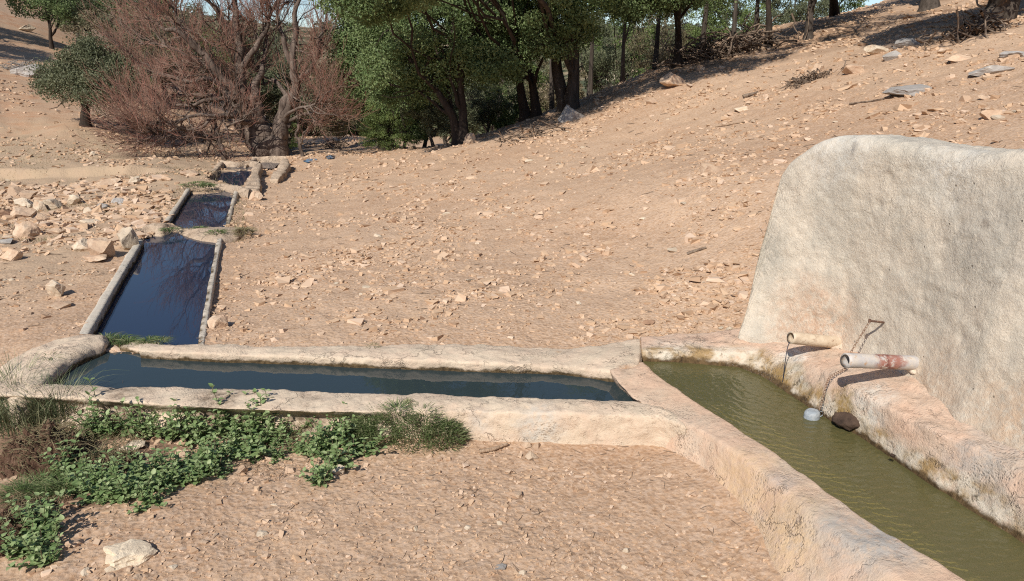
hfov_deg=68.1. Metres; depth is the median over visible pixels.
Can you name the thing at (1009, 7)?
oak tree
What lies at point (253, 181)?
watering trough
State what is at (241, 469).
rock
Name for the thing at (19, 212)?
rock
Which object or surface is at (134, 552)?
rock
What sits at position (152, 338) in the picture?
grass clump
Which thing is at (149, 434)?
leafy plant
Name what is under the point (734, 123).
driftwood
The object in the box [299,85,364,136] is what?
oak tree
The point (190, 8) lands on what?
oak tree
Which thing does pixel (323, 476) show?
leafy plant
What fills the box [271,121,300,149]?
bush
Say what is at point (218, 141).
bare tree
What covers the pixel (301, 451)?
leafy plant
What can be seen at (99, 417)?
dry stems
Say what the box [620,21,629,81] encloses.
oak tree
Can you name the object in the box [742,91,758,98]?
driftwood
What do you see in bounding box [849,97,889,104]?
driftwood
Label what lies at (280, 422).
leafy plant
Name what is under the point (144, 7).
oak tree
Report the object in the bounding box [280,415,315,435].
leafy plant
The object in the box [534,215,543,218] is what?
rock
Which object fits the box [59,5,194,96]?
bare tree
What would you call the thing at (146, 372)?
water
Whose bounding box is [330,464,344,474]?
rock
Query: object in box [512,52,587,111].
oak tree
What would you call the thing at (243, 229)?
grass clump
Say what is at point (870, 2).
sky
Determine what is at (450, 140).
distant scrub
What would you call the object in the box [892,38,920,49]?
rock
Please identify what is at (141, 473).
leafy plant
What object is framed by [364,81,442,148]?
bush
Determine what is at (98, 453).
clump
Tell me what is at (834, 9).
oak tree
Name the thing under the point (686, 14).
oak tree
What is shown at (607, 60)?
oak tree
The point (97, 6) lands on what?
oak tree
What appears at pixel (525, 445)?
rock
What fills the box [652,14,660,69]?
oak tree
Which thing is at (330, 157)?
rock
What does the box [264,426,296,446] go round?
leafy plant
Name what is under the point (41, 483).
grass clump
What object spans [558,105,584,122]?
rock
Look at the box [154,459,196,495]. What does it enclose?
leafy plant
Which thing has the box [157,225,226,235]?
grass clump
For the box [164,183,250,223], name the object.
watering trough
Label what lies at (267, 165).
water
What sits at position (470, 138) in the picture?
rock
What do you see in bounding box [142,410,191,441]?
leafy plant
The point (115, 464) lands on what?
leafy plant
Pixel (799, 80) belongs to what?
brush pile
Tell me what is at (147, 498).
leafy plant
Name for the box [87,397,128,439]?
leafy plant
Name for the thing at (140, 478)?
leafy plant
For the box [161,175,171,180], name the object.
rock
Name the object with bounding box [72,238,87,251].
rock
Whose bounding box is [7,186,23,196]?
rock
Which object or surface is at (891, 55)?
rock
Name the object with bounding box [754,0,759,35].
oak tree
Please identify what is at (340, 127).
oak tree
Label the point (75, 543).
rock
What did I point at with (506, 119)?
bush
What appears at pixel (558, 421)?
watering trough
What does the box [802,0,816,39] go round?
oak tree
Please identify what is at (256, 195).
rock
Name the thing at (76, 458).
leafy plant
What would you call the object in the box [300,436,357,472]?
leafy plant
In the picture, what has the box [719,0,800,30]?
oak tree
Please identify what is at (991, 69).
rock
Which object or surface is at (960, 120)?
rock
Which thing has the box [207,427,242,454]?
leafy plant
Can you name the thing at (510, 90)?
oak tree
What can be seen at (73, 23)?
oak tree
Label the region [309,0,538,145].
oak tree
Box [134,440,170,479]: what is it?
leafy plant
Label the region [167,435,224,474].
leafy plant
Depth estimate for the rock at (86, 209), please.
11.07 m
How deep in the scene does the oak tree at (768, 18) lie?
16.96 m
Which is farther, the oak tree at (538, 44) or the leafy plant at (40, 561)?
the oak tree at (538, 44)
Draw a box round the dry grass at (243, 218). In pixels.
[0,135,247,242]
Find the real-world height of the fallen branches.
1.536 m
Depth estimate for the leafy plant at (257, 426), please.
4.63 m
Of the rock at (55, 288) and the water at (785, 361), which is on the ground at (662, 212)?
the rock at (55, 288)
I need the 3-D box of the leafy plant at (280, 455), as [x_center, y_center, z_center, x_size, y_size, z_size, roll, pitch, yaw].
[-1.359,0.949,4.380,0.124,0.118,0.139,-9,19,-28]
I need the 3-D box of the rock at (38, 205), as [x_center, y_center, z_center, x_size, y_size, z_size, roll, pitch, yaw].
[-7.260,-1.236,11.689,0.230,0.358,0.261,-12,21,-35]
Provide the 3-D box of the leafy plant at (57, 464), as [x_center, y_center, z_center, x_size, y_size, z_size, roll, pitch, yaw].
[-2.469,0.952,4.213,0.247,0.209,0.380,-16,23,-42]
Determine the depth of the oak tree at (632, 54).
31.20 m
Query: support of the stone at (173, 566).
on the ground at (662, 212)
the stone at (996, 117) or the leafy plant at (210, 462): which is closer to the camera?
the leafy plant at (210, 462)
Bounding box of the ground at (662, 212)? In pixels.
[0,0,1023,580]
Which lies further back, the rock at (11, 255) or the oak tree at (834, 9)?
the oak tree at (834, 9)
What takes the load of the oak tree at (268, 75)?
on the ground at (662, 212)
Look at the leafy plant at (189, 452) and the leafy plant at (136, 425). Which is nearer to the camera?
the leafy plant at (189, 452)
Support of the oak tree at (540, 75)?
on the ground at (662, 212)
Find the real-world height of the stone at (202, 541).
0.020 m
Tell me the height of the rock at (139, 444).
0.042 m
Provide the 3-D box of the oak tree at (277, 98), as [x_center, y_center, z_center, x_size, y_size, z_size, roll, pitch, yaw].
[-9.817,-8.292,31.997,4.547,4.264,3.831,-3,17,-11]
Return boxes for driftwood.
[479,443,507,452]
[687,247,706,254]
[715,118,757,126]
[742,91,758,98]
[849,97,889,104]
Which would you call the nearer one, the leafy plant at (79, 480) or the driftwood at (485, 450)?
the leafy plant at (79, 480)
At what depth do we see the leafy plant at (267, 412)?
4.61 m
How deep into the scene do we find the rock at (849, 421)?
4.32 m
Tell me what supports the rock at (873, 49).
on the ground at (662, 212)
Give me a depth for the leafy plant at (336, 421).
4.58 m
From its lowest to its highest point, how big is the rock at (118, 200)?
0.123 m
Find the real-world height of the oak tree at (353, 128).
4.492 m
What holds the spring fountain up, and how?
on the ground at (662, 212)
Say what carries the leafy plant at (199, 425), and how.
on the ground at (662, 212)
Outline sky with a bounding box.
[135,0,882,29]
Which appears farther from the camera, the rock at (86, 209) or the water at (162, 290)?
the rock at (86, 209)
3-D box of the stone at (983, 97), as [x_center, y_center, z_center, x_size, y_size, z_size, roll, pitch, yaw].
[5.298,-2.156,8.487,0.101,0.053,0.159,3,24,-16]
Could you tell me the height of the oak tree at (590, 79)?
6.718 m
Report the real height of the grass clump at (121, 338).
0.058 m
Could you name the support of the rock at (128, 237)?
on the ground at (662, 212)
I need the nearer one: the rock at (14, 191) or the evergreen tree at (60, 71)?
the rock at (14, 191)
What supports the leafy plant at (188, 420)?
on the ground at (662, 212)
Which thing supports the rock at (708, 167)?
on the ground at (662, 212)
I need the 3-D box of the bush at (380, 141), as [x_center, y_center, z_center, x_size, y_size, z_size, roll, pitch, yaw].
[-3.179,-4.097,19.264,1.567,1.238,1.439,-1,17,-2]
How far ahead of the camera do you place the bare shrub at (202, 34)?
29.69 m
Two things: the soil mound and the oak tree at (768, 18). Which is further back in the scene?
the oak tree at (768, 18)
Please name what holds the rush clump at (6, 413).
on the ground at (662, 212)
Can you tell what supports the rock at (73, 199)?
on the ground at (662, 212)
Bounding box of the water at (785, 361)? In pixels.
[782,342,789,381]
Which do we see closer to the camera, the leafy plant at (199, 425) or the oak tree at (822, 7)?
the leafy plant at (199, 425)
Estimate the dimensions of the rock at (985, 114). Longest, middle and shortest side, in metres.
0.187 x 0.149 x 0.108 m
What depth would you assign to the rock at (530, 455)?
4.36 m
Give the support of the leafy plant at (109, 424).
on the ground at (662, 212)
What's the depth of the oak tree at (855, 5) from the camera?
33.41 m
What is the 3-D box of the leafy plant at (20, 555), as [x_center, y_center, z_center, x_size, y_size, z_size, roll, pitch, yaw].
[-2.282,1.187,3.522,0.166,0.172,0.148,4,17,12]
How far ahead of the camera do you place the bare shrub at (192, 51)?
27.24 m
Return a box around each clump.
[0,346,102,438]
[0,413,108,479]
[0,466,95,505]
[0,479,74,557]
[37,361,129,413]
[55,433,146,472]
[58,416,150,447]
[101,331,141,346]
[132,334,175,344]
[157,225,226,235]
[178,181,217,187]
[230,226,258,235]
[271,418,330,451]
[333,395,471,455]
[364,341,381,349]
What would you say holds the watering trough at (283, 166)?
on the ground at (662, 212)
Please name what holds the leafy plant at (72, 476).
on the ground at (662, 212)
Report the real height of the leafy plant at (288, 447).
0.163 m
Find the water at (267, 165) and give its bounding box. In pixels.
[261,162,278,168]
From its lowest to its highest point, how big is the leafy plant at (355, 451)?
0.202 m
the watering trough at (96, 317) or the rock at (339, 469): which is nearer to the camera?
the rock at (339, 469)
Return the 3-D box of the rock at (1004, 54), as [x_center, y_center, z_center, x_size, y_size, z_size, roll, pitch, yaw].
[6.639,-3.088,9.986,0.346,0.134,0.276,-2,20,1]
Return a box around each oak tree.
[4,0,86,48]
[27,0,104,40]
[38,0,136,46]
[53,0,162,47]
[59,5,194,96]
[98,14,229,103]
[100,0,173,42]
[127,0,218,83]
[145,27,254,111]
[189,38,289,107]
[220,59,289,113]
[222,42,329,118]
[262,56,358,136]
[264,76,327,128]
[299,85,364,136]
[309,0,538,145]
[316,76,376,136]
[320,3,423,150]
[417,0,608,121]
[434,78,486,143]
[464,67,527,131]
[477,62,554,122]
[489,1,526,128]
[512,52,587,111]
[524,0,630,113]
[549,21,562,108]
[579,9,633,94]
[580,19,671,92]
[587,0,682,74]
[587,9,593,94]
[592,0,689,86]
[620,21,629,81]
[625,5,694,71]
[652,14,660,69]
[659,0,736,67]
[660,3,742,47]
[683,0,772,50]
[699,0,708,46]
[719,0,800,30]
[730,0,737,37]
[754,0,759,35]
[760,0,828,22]
[764,0,772,48]
[794,0,868,16]
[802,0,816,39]
[828,0,839,16]
[917,0,940,11]
[970,0,1020,22]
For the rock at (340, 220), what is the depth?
10.02 m
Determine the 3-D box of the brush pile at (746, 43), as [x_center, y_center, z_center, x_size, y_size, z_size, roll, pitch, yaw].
[4.806,-5.566,17.125,3.598,1.654,2.073,0,17,0]
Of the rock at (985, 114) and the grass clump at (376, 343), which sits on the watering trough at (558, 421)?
the grass clump at (376, 343)
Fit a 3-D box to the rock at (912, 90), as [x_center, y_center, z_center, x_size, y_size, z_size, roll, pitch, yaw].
[5.162,-2.586,9.859,0.555,0.195,0.449,-3,17,-10]
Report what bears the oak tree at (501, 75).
on the ground at (662, 212)
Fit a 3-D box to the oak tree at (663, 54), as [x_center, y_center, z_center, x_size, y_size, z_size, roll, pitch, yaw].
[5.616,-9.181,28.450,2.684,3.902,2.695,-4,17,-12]
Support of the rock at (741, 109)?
on the ground at (662, 212)
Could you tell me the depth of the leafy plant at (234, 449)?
4.48 m
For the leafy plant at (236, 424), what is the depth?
4.63 m
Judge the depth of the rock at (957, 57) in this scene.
10.58 m
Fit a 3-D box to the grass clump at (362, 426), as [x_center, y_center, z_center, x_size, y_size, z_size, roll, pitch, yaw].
[-0.660,0.800,4.566,0.886,0.300,0.513,0,17,0]
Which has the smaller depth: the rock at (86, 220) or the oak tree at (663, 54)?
the rock at (86, 220)
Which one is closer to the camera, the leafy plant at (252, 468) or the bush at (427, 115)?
the leafy plant at (252, 468)
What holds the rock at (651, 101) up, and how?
on the ground at (662, 212)
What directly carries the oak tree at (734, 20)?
on the ground at (662, 212)
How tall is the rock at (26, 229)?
0.251 m
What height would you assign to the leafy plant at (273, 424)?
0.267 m
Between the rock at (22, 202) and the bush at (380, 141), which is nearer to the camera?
the rock at (22, 202)
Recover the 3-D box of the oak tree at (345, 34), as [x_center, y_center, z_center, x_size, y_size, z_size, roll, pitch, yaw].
[-3.578,-5.750,19.651,2.916,4.755,2.503,0,17,0]
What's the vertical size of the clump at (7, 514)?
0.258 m
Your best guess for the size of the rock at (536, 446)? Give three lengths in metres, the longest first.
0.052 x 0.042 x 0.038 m
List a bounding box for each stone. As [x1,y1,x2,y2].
[80,567,89,575]
[104,566,114,572]
[108,572,114,579]
[132,573,142,579]
[168,564,177,569]
[199,539,208,543]
[978,95,989,99]
[990,115,1004,119]
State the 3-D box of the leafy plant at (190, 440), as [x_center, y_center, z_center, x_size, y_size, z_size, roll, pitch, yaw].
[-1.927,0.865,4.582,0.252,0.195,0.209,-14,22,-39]
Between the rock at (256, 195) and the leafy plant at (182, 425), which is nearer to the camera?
the leafy plant at (182, 425)
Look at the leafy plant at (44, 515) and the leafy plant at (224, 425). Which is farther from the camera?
the leafy plant at (224, 425)
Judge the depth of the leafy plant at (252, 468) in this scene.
4.26 m
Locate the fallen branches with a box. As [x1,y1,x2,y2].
[80,105,300,149]
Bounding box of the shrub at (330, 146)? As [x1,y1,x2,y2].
[314,129,357,149]
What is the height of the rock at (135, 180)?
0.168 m
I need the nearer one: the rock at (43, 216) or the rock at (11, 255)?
the rock at (11, 255)
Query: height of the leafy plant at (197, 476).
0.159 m
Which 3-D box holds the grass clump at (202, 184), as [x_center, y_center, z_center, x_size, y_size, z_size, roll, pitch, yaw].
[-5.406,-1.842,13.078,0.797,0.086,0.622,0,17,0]
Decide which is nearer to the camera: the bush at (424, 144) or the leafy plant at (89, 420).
the leafy plant at (89, 420)
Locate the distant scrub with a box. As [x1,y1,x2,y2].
[60,1,743,142]
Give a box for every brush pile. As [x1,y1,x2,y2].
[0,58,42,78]
[493,119,574,146]
[641,8,808,70]
[665,35,726,63]
[781,61,846,88]
[915,0,1023,50]
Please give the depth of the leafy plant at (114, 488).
3.98 m
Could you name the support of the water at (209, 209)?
in the watering trough at (237, 191)
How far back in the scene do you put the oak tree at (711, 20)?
27.07 m
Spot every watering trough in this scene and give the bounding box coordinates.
[0,334,685,446]
[80,223,251,344]
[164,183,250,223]
[212,160,262,191]
[243,156,290,183]
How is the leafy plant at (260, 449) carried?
on the ground at (662, 212)
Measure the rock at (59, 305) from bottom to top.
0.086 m
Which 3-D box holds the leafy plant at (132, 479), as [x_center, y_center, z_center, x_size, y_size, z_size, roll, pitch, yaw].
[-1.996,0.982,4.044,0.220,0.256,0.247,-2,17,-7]
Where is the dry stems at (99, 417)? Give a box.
[60,404,146,425]
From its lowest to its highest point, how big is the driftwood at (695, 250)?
0.084 m
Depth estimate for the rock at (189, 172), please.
14.39 m
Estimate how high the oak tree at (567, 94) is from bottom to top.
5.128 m
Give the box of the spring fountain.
[610,134,1023,580]
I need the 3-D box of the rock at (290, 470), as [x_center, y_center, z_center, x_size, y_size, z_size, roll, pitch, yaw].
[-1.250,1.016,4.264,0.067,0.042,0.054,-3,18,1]
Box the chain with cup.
[803,322,869,423]
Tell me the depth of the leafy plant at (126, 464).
4.25 m
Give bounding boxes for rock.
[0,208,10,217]
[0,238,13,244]
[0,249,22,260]
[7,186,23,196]
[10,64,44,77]
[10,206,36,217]
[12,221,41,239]
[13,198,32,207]
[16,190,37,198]
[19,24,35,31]
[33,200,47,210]
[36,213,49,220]
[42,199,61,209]
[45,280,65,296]
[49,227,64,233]
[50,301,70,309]
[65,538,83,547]
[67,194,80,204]
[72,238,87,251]
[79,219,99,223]
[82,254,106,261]
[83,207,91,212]
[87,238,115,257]
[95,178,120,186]
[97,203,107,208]
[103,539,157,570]
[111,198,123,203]
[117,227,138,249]
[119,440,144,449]
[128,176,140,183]
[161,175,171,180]
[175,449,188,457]
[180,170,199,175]
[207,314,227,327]
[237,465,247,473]
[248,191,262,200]
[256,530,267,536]
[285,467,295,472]
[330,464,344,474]
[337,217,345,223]
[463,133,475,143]
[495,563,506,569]
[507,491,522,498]
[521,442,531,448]
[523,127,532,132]
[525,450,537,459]
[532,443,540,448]
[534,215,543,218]
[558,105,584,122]
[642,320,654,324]
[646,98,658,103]
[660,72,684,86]
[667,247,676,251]
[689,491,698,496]
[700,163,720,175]
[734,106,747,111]
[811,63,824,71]
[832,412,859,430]
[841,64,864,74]
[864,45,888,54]
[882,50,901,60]
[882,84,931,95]
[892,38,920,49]
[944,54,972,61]
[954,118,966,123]
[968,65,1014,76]
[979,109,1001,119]
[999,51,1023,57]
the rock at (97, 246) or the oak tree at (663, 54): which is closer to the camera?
the rock at (97, 246)
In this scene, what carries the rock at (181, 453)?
on the ground at (662, 212)
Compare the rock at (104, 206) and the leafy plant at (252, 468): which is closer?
the leafy plant at (252, 468)
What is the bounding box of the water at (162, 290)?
[96,232,215,344]
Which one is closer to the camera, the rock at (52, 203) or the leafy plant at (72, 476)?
the leafy plant at (72, 476)
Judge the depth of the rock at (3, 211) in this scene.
10.81 m
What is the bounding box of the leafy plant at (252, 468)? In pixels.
[149,433,391,502]
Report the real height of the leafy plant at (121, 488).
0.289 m
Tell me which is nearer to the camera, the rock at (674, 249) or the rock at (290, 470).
the rock at (290, 470)
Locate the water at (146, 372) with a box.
[55,351,633,400]
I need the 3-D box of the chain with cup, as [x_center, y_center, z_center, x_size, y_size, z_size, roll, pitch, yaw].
[1.939,0.491,4.468,0.412,0.578,0.112,-5,18,-17]
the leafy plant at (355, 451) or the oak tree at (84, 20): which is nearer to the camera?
the leafy plant at (355, 451)
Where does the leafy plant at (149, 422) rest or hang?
on the ground at (662, 212)
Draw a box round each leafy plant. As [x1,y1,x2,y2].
[0,492,64,542]
[0,496,59,558]
[0,526,35,560]
[3,491,59,524]
[4,525,49,557]
[6,514,62,570]
[25,500,58,513]
[39,433,99,479]
[40,448,106,496]
[66,457,108,484]
[68,459,117,504]
[70,377,117,439]
[70,448,96,468]
[71,407,113,434]
[72,454,115,491]
[82,488,112,504]
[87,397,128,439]
[100,448,155,504]
[102,414,118,435]
[102,470,131,502]
[103,455,130,473]
[105,418,128,436]
[109,466,163,484]
[113,396,145,436]
[113,446,157,494]
[115,450,166,474]
[118,407,158,439]
[120,448,177,482]
[127,473,166,513]
[134,415,169,438]
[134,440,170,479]
[139,471,171,492]
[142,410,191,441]
[146,435,211,483]
[149,433,391,502]
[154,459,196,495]
[157,398,190,440]
[167,383,232,441]
[167,416,219,446]
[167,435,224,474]
[170,452,218,484]
[174,408,204,438]
[182,406,204,439]
[182,443,218,464]
[193,433,252,465]
[195,435,222,454]
[199,388,257,436]
[203,391,269,436]
[203,458,234,478]
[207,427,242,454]
[210,389,251,437]
[213,410,237,431]
[215,422,270,458]
[221,414,242,441]
[224,415,285,463]
[228,388,278,435]
[233,416,266,434]
[257,397,289,440]
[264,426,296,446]
[264,442,289,463]
[273,418,287,434]
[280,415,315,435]
[283,430,310,453]
[294,436,329,455]
[295,454,336,487]
[297,417,348,450]
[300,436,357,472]
[302,419,351,455]
[326,401,349,435]
[326,414,367,436]
[335,420,388,457]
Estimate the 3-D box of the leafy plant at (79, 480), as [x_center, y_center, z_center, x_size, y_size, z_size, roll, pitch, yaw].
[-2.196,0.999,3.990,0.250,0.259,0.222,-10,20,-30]
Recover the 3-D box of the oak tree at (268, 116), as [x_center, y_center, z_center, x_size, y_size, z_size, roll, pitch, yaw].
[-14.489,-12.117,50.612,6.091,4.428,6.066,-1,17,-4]
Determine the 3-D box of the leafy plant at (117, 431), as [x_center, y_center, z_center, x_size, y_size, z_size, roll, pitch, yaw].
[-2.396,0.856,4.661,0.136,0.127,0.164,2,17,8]
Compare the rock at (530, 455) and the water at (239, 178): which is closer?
the rock at (530, 455)
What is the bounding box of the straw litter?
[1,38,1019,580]
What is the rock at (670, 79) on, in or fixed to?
on the ground at (662, 212)
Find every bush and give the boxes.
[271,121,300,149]
[357,108,415,150]
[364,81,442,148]
[398,89,466,146]
[415,75,456,146]
[453,83,514,132]
[478,83,529,128]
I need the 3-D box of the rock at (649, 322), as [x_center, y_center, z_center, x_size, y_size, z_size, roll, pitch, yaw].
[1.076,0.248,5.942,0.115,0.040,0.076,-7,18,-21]
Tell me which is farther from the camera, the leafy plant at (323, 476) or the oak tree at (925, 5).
the oak tree at (925, 5)
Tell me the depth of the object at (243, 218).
12.91 m
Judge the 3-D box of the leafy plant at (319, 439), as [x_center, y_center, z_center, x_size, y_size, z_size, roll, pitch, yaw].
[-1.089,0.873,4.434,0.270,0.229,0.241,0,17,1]
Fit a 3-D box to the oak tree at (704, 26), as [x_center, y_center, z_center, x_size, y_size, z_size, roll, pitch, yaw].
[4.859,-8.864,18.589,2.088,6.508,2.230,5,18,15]
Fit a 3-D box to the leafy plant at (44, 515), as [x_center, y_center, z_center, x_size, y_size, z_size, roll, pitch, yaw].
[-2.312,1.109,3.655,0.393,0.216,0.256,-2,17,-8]
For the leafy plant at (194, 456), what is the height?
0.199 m
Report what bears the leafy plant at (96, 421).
on the soil mound
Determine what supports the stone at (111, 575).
on the ground at (662, 212)
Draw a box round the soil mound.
[69,408,144,424]
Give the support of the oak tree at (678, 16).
on the ground at (662, 212)
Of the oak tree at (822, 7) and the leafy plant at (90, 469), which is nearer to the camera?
the leafy plant at (90, 469)
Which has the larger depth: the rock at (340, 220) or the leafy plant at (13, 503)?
the rock at (340, 220)
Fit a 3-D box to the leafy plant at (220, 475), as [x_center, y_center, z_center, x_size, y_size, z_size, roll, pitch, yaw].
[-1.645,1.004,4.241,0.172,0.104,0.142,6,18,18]
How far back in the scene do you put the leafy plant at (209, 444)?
4.46 m
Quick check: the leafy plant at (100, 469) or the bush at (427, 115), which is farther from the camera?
the bush at (427, 115)
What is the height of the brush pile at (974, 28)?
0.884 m
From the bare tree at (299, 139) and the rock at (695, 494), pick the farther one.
the bare tree at (299, 139)
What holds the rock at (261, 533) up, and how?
on the ground at (662, 212)
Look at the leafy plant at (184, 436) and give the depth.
4.61 m
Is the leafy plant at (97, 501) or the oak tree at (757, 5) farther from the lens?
the oak tree at (757, 5)
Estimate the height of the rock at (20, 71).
0.538 m
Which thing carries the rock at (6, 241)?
on the ground at (662, 212)
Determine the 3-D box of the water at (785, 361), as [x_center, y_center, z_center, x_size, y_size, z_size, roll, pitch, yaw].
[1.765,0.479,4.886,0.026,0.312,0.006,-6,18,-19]
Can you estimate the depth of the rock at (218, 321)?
6.19 m
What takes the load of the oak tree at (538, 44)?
on the ground at (662, 212)
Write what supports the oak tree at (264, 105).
on the ground at (662, 212)
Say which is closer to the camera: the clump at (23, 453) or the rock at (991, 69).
the clump at (23, 453)
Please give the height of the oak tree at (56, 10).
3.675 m
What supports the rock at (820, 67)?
on the ground at (662, 212)
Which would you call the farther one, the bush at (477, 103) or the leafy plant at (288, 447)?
the bush at (477, 103)
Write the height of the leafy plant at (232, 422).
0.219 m
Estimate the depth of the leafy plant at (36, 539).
3.52 m
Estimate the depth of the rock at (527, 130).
15.48 m
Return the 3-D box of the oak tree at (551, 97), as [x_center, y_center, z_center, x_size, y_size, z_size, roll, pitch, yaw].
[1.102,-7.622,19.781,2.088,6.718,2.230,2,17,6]
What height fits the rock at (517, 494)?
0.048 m
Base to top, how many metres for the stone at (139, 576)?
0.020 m
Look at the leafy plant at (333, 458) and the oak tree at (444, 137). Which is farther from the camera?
the oak tree at (444, 137)
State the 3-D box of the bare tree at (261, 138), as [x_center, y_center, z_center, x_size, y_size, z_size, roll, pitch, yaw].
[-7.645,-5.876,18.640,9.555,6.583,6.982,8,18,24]
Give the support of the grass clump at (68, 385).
on the watering trough at (558, 421)
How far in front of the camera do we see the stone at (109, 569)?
3.38 m
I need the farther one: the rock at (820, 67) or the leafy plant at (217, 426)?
the rock at (820, 67)
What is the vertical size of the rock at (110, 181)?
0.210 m
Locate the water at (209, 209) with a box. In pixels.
[172,191,232,227]
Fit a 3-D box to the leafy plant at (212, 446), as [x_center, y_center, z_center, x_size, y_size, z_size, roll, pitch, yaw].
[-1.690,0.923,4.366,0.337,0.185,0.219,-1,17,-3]
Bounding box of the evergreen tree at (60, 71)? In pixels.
[23,30,156,126]
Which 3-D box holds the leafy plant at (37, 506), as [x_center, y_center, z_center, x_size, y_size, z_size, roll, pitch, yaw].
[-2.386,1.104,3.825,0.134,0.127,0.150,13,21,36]
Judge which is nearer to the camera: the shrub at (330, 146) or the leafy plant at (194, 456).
the leafy plant at (194, 456)
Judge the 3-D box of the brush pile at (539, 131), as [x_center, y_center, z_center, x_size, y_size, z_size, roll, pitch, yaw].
[0.465,-3.055,14.922,1.716,0.579,1.078,0,17,0]
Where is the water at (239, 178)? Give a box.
[214,166,252,185]
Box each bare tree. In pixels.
[61,0,379,161]
[160,57,273,159]
[275,67,341,156]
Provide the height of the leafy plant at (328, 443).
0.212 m
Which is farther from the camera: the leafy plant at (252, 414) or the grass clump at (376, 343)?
the grass clump at (376, 343)
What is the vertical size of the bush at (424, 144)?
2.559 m
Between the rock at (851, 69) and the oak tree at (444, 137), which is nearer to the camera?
the rock at (851, 69)
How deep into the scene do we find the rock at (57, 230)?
9.71 m
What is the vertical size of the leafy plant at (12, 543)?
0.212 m
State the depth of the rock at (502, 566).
3.42 m
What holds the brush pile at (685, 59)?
on the ground at (662, 212)
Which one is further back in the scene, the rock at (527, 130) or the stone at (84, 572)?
the rock at (527, 130)
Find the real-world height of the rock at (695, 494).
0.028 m
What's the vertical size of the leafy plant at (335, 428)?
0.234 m
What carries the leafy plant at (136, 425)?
on the ground at (662, 212)
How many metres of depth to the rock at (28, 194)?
12.45 m
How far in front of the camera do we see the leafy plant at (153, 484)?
4.03 m
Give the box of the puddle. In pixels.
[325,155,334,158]

